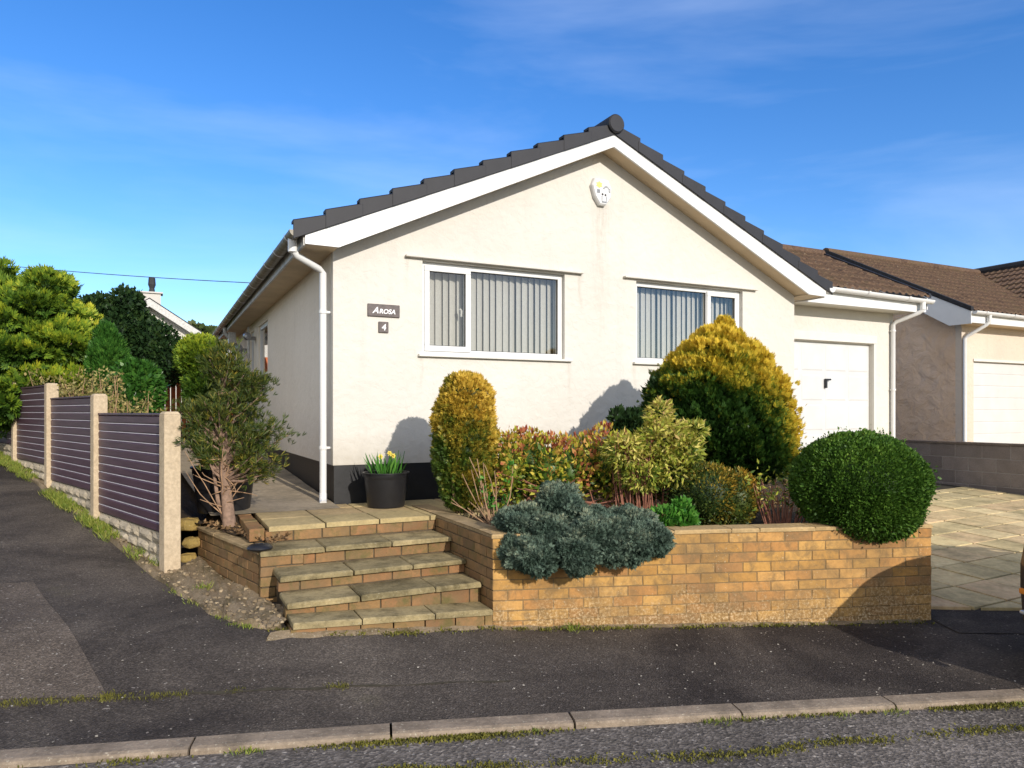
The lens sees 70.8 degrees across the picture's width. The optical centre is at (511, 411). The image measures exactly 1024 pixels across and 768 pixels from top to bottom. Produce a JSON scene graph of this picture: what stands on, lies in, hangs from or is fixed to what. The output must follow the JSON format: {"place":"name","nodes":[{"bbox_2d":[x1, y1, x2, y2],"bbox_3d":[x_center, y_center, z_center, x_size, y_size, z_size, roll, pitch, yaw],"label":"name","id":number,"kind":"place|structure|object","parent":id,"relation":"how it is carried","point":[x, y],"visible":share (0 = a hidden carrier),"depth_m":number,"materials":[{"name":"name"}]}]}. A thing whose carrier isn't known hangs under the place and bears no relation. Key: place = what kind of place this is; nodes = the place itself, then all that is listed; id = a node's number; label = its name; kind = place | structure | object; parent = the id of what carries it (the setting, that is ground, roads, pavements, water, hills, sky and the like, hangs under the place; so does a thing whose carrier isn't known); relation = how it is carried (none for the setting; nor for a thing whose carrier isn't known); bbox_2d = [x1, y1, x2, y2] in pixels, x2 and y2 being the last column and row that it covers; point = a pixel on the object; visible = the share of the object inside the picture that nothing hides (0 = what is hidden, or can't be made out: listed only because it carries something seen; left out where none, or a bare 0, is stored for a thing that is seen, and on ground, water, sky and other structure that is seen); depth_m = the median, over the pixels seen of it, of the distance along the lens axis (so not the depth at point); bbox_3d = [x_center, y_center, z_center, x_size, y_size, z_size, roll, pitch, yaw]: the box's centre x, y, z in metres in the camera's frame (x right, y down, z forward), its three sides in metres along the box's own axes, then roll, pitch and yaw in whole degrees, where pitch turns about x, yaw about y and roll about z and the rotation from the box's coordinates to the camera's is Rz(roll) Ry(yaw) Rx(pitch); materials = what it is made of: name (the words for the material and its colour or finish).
{"place":"outdoors","nodes":[
{"label":"outdoors","id":0,"kind":"place"},
{"bbox_2d":[40,443,207,525],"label":"garden ground","id":1,"kind":"structure","parent":0,"point":[188,504],"depth_m":7.44,"materials":[{"name":"soil"}]},
{"bbox_2d":[0,256,103,454],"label":"leylandii tree","id":2,"kind":"object","parent":1,"relation":"on","point":[48,321],"visible":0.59,"depth_m":10.59,"materials":[{"name":"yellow plant"}]},
{"bbox_2d":[24,365,166,485],"bbox_3d":[-6.592,-0.114,10.542,1.042,1.868,7.786,0,0,-44],"label":"twiggy hedge","id":3,"kind":"object","parent":1,"relation":"on","point":[68,390],"visible":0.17,"depth_m":8.92,"materials":[{"name":"brown plant"}]},
{"bbox_2d":[83,318,131,412],"bbox_3d":[-6.034,-0.347,10.895,0.898,2.196,0.757,0,0,0],"label":"conifer","id":4,"kind":"object","parent":1,"relation":"on","point":[107,347],"visible":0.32,"depth_m":10.71,"materials":[{"name":"green plant"}]},
{"bbox_2d":[76,283,181,388],"bbox_3d":[-7.675,-0.989,14.479,2.774,3.282,1.633,0,0,20],"label":"holly tree","id":5,"kind":"object","parent":1,"relation":"on","point":[144,331],"visible":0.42,"depth_m":14.21,"materials":[{"name":"green plant"}]},
{"bbox_2d":[98,355,170,442],"bbox_3d":[-5.042,0.046,9.598,0.894,1.611,0.852,0,0,0],"label":"laurel bush","id":6,"kind":"object","parent":1,"relation":"on","point":[141,375],"visible":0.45,"depth_m":9.42,"materials":[{"name":"green plant"}]},
{"bbox_2d":[181,517,200,531],"bbox_3d":[-2.903,1.009,6.466,0.201,0.134,0.184,0,0,-24],"label":"stone","id":7,"kind":"object","parent":1,"relation":"on","point":[188,524],"visible":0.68,"depth_m":6.40,"materials":[{"name":"beige stone"}]},
{"bbox_2d":[164,366,233,431],"bbox_3d":[-7.454,-0.185,15.237,4.608,2.170,0.114,0,0,-20],"label":"orange fence","id":8,"kind":"object","parent":1,"relation":"on","point":[175,393],"visible":0.01,"depth_m":15.29,"materials":[{"name":"brown wood"}]},
{"bbox_2d":[171,332,227,413],"bbox_3d":[-5.634,-0.356,12.997,0.986,2.217,0.981,0,0,0],"label":"golden yew","id":9,"kind":"object","parent":1,"relation":"on","point":[185,352],"visible":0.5,"depth_m":12.68,"materials":[{"name":"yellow plant"}]},
{"bbox_2d":[6,265,249,282],"bbox_3d":[-15.101,-4.675,21.749,23.401,3.271,0.020,0,0,21],"label":"telephone wire","id":10,"kind":"object","parent":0,"point":[151,277],"visible":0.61,"depth_m":19.66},
{"bbox_2d":[0,453,287,630],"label":"verge","id":11,"kind":"structure","parent":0,"point":[235,605],"depth_m":5.41,"materials":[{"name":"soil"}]},
{"bbox_2d":[0,450,212,590],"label":"verge grass","id":12,"kind":"structure","parent":11,"relation":"on","point":[100,527],"depth_m":7.81,"materials":[{"name":"green plant"}]},
{"bbox_2d":[77,508,285,627],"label":"rubble chips","id":13,"kind":"object","parent":11,"relation":"on","point":[243,610],"visible":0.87,"depth_m":5.22,"materials":[{"name":"grey gravel"}]},
{"bbox_2d":[181,434,339,515],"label":"path","id":14,"kind":"structure","parent":0,"point":[286,490],"depth_m":7.50,"materials":[{"name":"grey concrete"}]},
{"bbox_2d":[190,439,254,513],"bbox_3d":[-2.640,0.503,6.600,0.572,0.804,0.572,0,0,0],"label":"black pot","id":15,"kind":"object","parent":14,"relation":"on","point":[242,503],"visible":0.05,"depth_m":6.40,"materials":[{"name":"plastic"}]},
{"bbox_2d":[194,713,569,740],"bbox_3d":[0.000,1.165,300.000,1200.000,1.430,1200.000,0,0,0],"label":"ground","id":16,"kind":"structure","parent":0,"point":[390,730],"depth_m":4.01,"materials":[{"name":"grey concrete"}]},
{"bbox_2d":[0,374,180,572],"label":"slatted fence","id":17,"kind":"object","parent":16,"relation":"on","point":[150,523],"visible":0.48,"depth_m":7.15,"materials":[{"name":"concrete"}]},
{"bbox_2d":[140,278,231,421],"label":"distant white house","id":18,"kind":"structure","parent":16,"relation":"on","point":[157,309],"depth_m":30.25,"materials":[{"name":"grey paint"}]},
{"bbox_2d":[188,319,227,340],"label":"tree","id":19,"kind":"object","parent":16,"relation":"on","point":[204,328],"visible":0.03,"depth_m":43.47,"materials":[{"name":"green plant"}]},
{"bbox_2d":[219,339,234,350],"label":"tree","id":20,"kind":"object","parent":16,"relation":"on","point":[227,344],"visible":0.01,"depth_m":41.23,"materials":[{"name":"green plant"}]},
{"bbox_2d":[197,526,268,593],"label":"garden wall","id":21,"kind":"structure","parent":16,"relation":"on","point":[229,556],"depth_m":5.79,"materials":[{"name":"brown brick"}]},
{"bbox_2d":[206,514,262,542],"bbox_3d":[-2.281,0.949,6.135,0.300,0.125,1.633,0,0,-41],"label":"garden border","id":22,"kind":"object","parent":21,"relation":"on","point":[209,517],"visible":0.31,"depth_m":6.25,"materials":[{"name":"soil"}]},
{"bbox_2d":[203,519,291,543],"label":"border litter","id":23,"kind":"object","parent":22,"relation":"on","point":[211,521],"visible":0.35,"depth_m":5.87,"materials":[{"name":"brown plant"}]},
{"bbox_2d":[163,337,307,531],"bbox_3d":[-2.386,0.202,6.193,1.211,1.706,0.658,0,0,0],"label":"pine tree","id":24,"kind":"object","parent":21,"relation":"on","point":[213,425],"visible":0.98,"depth_m":6.11,"materials":[{"name":"green plant"}]},
{"bbox_2d":[237,513,264,541],"bbox_3d":[-2.259,0.953,6.146,0.116,0.102,1.279,0,0,-26],"label":"patio edging","id":25,"kind":"object","parent":21,"relation":"on","point":[252,527],"visible":0.66,"depth_m":5.69,"materials":[{"name":"brick"}]},
{"bbox_2d":[247,542,272,551],"bbox_3d":[-1.860,0.993,5.310,0.184,0.058,0.184,0,0,0],"label":"dome lamp","id":26,"kind":"object","parent":21,"relation":"on","point":[258,547],"visible":1,"depth_m":5.25,"materials":[{"name":"black plastic"}]},
{"bbox_2d":[412,504,500,609],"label":"step wall","id":27,"kind":"structure","parent":16,"relation":"on","point":[471,543],"depth_m":5.56,"materials":[{"name":"brown brick"}]},
{"bbox_2d":[0,688,1023,767],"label":"kerb","id":28,"kind":"structure","parent":16,"relation":"on","point":[87,753],"depth_m":3.59,"materials":[{"name":"concrete"}]},
{"bbox_2d":[212,114,934,504],"bbox_3d":[0.167,-0.879,13.133,9.805,4.958,9.915,0,0,-26],"label":"bungalow","id":29,"kind":"object","parent":16,"relation":"on","point":[586,278],"visible":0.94,"depth_m":8.21,"materials":[{"name":"white paint"}]},
{"bbox_2d":[251,332,253,372],"bbox_3d":[-4.610,-1.042,12.804,0.131,0.753,0.650,0,0,-26],"label":"window","id":30,"kind":"structure","parent":29,"relation":"in","point":[253,332],"depth_m":13.00,"materials":[{"name":"white plastic"}]},
{"bbox_2d":[260,321,267,375],"bbox_3d":[-3.975,-0.982,11.528,0.131,0.873,1.200,0,0,-26],"label":"window","id":31,"kind":"structure","parent":29,"relation":"in","point":[264,328],"depth_m":11.71,"materials":[{"name":"white plastic"}]},
{"bbox_2d":[405,254,583,361],"bbox_3d":[-0.182,-1.083,7.865,2.110,1.026,0.272,0,0,-26],"label":"window","id":32,"kind":"structure","parent":29,"relation":"in","point":[432,272],"depth_m":7.91,"materials":[{"name":"white plastic"}]},
{"bbox_2d":[623,276,758,364],"bbox_3d":[2.219,-1.088,9.059,2.105,1.036,0.273,0,0,-26],"label":"window","id":33,"kind":"structure","parent":29,"relation":"in","point":[707,295],"depth_m":9.04,"materials":[{"name":"white plastic"}]},
{"bbox_2d":[794,340,868,447],"bbox_3d":[4.679,0.100,10.802,2.040,2.300,0.068,0,0,-26],"label":"garage door","id":34,"kind":"structure","parent":29,"relation":"in","point":[834,377],"depth_m":10.88,"materials":[{"name":"white plastic"}]},
{"bbox_2d":[823,248,1023,443],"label":"neighbour bungalow","id":35,"kind":"object","parent":16,"relation":"on","point":[959,359],"visible":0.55,"depth_m":14.65,"materials":[{"name":"brown concrete"}]},
{"bbox_2d":[974,362,1023,443],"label":"garage door","id":36,"kind":"structure","parent":35,"relation":"in","point":[998,387],"depth_m":14.64,"materials":[{"name":"white metal"}]},
{"bbox_2d":[898,439,1023,494],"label":"block boundary wall","id":37,"kind":"structure","parent":16,"relation":"on","point":[999,467],"depth_m":12.13,"materials":[{"name":"grey concrete"}]},
{"bbox_2d":[0,422,1023,749],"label":"pavement","id":38,"kind":"structure","parent":0,"point":[92,588],"depth_m":4.39,"materials":[{"name":"grey asphalt"}]},
{"bbox_2d":[0,582,107,698],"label":"pavement patch","id":39,"kind":"object","parent":38,"relation":"on","point":[67,672],"visible":1,"depth_m":4.22,"materials":[{"name":"grey asphalt"}]},
{"bbox_2d":[0,681,351,708],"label":"crack grass","id":40,"kind":"structure","parent":38,"relation":"on","point":[104,695],"depth_m":3.78,"materials":[{"name":"green plant"}]},
{"bbox_2d":[181,553,196,561],"bbox_3d":[-2.901,1.311,6.422,0.182,0.112,0.166,0,0,28],"label":"stone","id":41,"kind":"object","parent":38,"relation":"on","point":[186,557],"visible":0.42,"depth_m":6.36,"materials":[{"name":"beige stone"}]},
{"bbox_2d":[182,536,199,548],"bbox_3d":[-2.838,1.158,6.399,0.183,0.111,0.160,0,0,0],"label":"stone","id":42,"kind":"object","parent":41,"relation":"on","point":[190,542],"visible":0.89,"depth_m":6.34,"materials":[{"name":"beige stone"}]},
{"bbox_2d":[0,680,511,704],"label":"pavement joint","id":43,"kind":"object","parent":38,"relation":"on","point":[217,692],"visible":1,"depth_m":3.87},
{"bbox_2d":[259,554,302,601],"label":"step pillar","id":44,"kind":"structure","parent":38,"relation":"on","point":[267,583],"depth_m":5.28,"materials":[{"name":"brown brick"}]},
{"bbox_2d":[259,520,492,632],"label":"garden steps","id":45,"kind":"structure","parent":38,"relation":"on","point":[395,575],"depth_m":5.26,"materials":[{"name":"stone"}]},
{"bbox_2d":[562,621,586,632],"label":"weed tuft","id":46,"kind":"object","parent":38,"relation":"on","point":[571,627],"visible":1,"depth_m":5.18,"materials":[{"name":"green plant"}]},
{"bbox_2d":[266,618,921,640],"bbox_3d":[0.801,1.517,5.237,4.886,0.266,0.434,0,0,-14],"label":"wall footing","id":47,"kind":"object","parent":38,"relation":"on","point":[280,634],"depth_m":5.11,"materials":[{"name":"concrete"}]},
{"bbox_2d":[261,619,935,637],"bbox_3d":[0.827,1.509,5.219,5.020,0.272,0.374,0,0,-12],"label":"wall foot moss","id":48,"kind":"object","parent":47,"relation":"on","point":[607,628],"depth_m":5.25,"materials":[{"name":"green plant"}]},
{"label":"patio base","id":49,"kind":"structure","parent":38,"relation":"on","visible":0},
{"bbox_2d":[252,499,495,531],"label":"patio","id":50,"kind":"structure","parent":49,"relation":"on","point":[353,514],"depth_m":6.21,"materials":[{"name":"beige stone"}]},
{"bbox_2d":[362,450,408,508],"bbox_3d":[-1.194,0.627,6.825,0.441,0.531,0.441,0,0,0],"label":"daffodil pot","id":51,"kind":"object","parent":50,"relation":"on","point":[385,486],"visible":1,"depth_m":6.68,"materials":[{"name":"black plastic"}]},
{"bbox_2d":[0,0,1023,326],"label":"sky","id":52,"kind":"structure","parent":0,"point":[179,139],"materials":[{"name":"blue"}]},
{"bbox_2d":[23,703,1023,767],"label":"road","id":53,"kind":"structure","parent":0,"point":[997,750],"depth_m":3.45,"materials":[{"name":"grey asphalt"}]},
{"bbox_2d":[17,701,1023,767],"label":"kerb moss","id":54,"kind":"object","parent":53,"relation":"on","point":[477,736],"visible":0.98,"depth_m":3.50,"materials":[{"name":"green plant"}]},
{"bbox_2d":[223,700,1023,754],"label":"kerb grass","id":55,"kind":"structure","parent":53,"relation":"on","point":[705,721],"depth_m":3.76,"materials":[{"name":"green plant"}]},
{"bbox_2d":[377,723,1023,767],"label":"road moss","id":56,"kind":"object","parent":53,"relation":"on","point":[775,751],"visible":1,"depth_m":3.40,"materials":[{"name":"green plant"}]},
{"bbox_2d":[473,480,808,524],"bbox_3d":[2.152,0.959,7.102,5.440,0.097,3.283,0,0,-26],"label":"garden bed","id":57,"kind":"object","parent":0,"point":[757,520],"visible":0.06,"depth_m":7.44,"materials":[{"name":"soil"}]},
{"bbox_2d":[428,370,501,518],"bbox_3d":[-0.419,0.288,6.420,0.680,1.353,0.654,0,0,0],"label":"golden columnar conifer","id":58,"kind":"object","parent":57,"relation":"on","point":[463,420],"visible":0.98,"depth_m":6.23,"materials":[{"name":"yellow plant"}]},
{"bbox_2d":[451,457,513,526],"bbox_3d":[-0.239,0.677,6.010,0.524,0.598,0.296,0,0,-10],"label":"bare stemmed shrub","id":59,"kind":"object","parent":57,"relation":"on","point":[488,503],"visible":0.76,"depth_m":5.99,"materials":[{"name":"green plant"}]},
{"bbox_2d":[490,478,677,580],"bbox_3d":[0.523,0.846,5.385,1.393,0.701,0.915,0,0,0],"label":"blue juniper","id":60,"kind":"object","parent":57,"relation":"on","point":[558,523],"visible":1,"depth_m":5.12,"materials":[{"name":"green plant"}]},
{"bbox_2d":[489,419,688,508],"bbox_3d":[0.667,0.511,6.552,1.896,0.908,0.717,0,0,0],"label":"variegated hedge","id":61,"kind":"object","parent":57,"relation":"on","point":[535,465],"visible":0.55,"depth_m":6.40,"materials":[{"name":"green plant"}]},
{"bbox_2d":[605,375,666,433],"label":"dark leafy shrub","id":62,"kind":"object","parent":57,"relation":"on","point":[629,418],"visible":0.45,"depth_m":7.01,"materials":[{"name":"green plant"}]},
{"bbox_2d":[598,395,710,521],"bbox_3d":[1.246,0.406,6.245,0.996,1.117,0.628,0,0,0],"label":"pale leaved shrub","id":63,"kind":"object","parent":57,"relation":"on","point":[641,437],"visible":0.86,"depth_m":6.15,"materials":[{"name":"green plant"}]},
{"bbox_2d":[647,494,702,526],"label":"bright green plant","id":64,"kind":"object","parent":57,"relation":"on","point":[678,511],"visible":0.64,"depth_m":5.65,"materials":[{"name":"green plant"}]},
{"bbox_2d":[659,458,761,524],"bbox_3d":[1.694,0.711,6.159,0.861,0.640,0.598,0,0,0],"label":"olive gold shrub","id":65,"kind":"object","parent":57,"relation":"on","point":[720,495],"visible":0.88,"depth_m":5.99,"materials":[{"name":"green plant"}]},
{"bbox_2d":[636,314,806,484],"bbox_3d":[2.051,-0.022,7.266,1.746,1.950,1.683,0,0,0],"label":"golden conifer","id":66,"kind":"object","parent":57,"relation":"on","point":[726,378],"visible":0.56,"depth_m":6.73,"materials":[{"name":"yellow plant"}]},
{"bbox_2d":[743,459,805,523],"bbox_3d":[2.274,0.674,6.001,0.773,0.581,0.387,0,0,-6],"label":"red stemmed shrub","id":67,"kind":"object","parent":57,"relation":"on","point":[785,511],"visible":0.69,"depth_m":5.99,"materials":[{"name":"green plant"}]},
{"bbox_2d":[782,426,941,544],"bbox_3d":[2.811,0.574,5.846,1.215,0.967,1.053,0,0,0],"label":"clipped box ball","id":68,"kind":"object","parent":57,"relation":"on","point":[863,482],"visible":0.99,"depth_m":5.51,"materials":[{"name":"green plant"}]},
{"bbox_2d":[491,523,932,626],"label":"front garden wall","id":69,"kind":"structure","parent":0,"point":[778,573],"depth_m":5.46,"materials":[{"name":"brick"}]},
{"bbox_2d":[916,483,1023,610],"bbox_3d":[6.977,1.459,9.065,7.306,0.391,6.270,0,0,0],"label":"driveway","id":70,"kind":"structure","parent":0,"point":[977,541],"depth_m":7.92,"materials":[{"name":"beige stone"}]},
{"bbox_2d":[1019,547,1023,619],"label":"parked car","id":71,"kind":"object","parent":70,"relation":"on","point":[1021,589],"visible":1,"depth_m":4.83,"materials":[{"name":"grey paint"}]},
{"bbox_2d":[931,609,1023,633],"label":"driveway apron","id":72,"kind":"object","parent":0,"point":[977,621],"visible":0.93,"depth_m":5.67,"materials":[{"name":"grey asphalt"}]}
]}

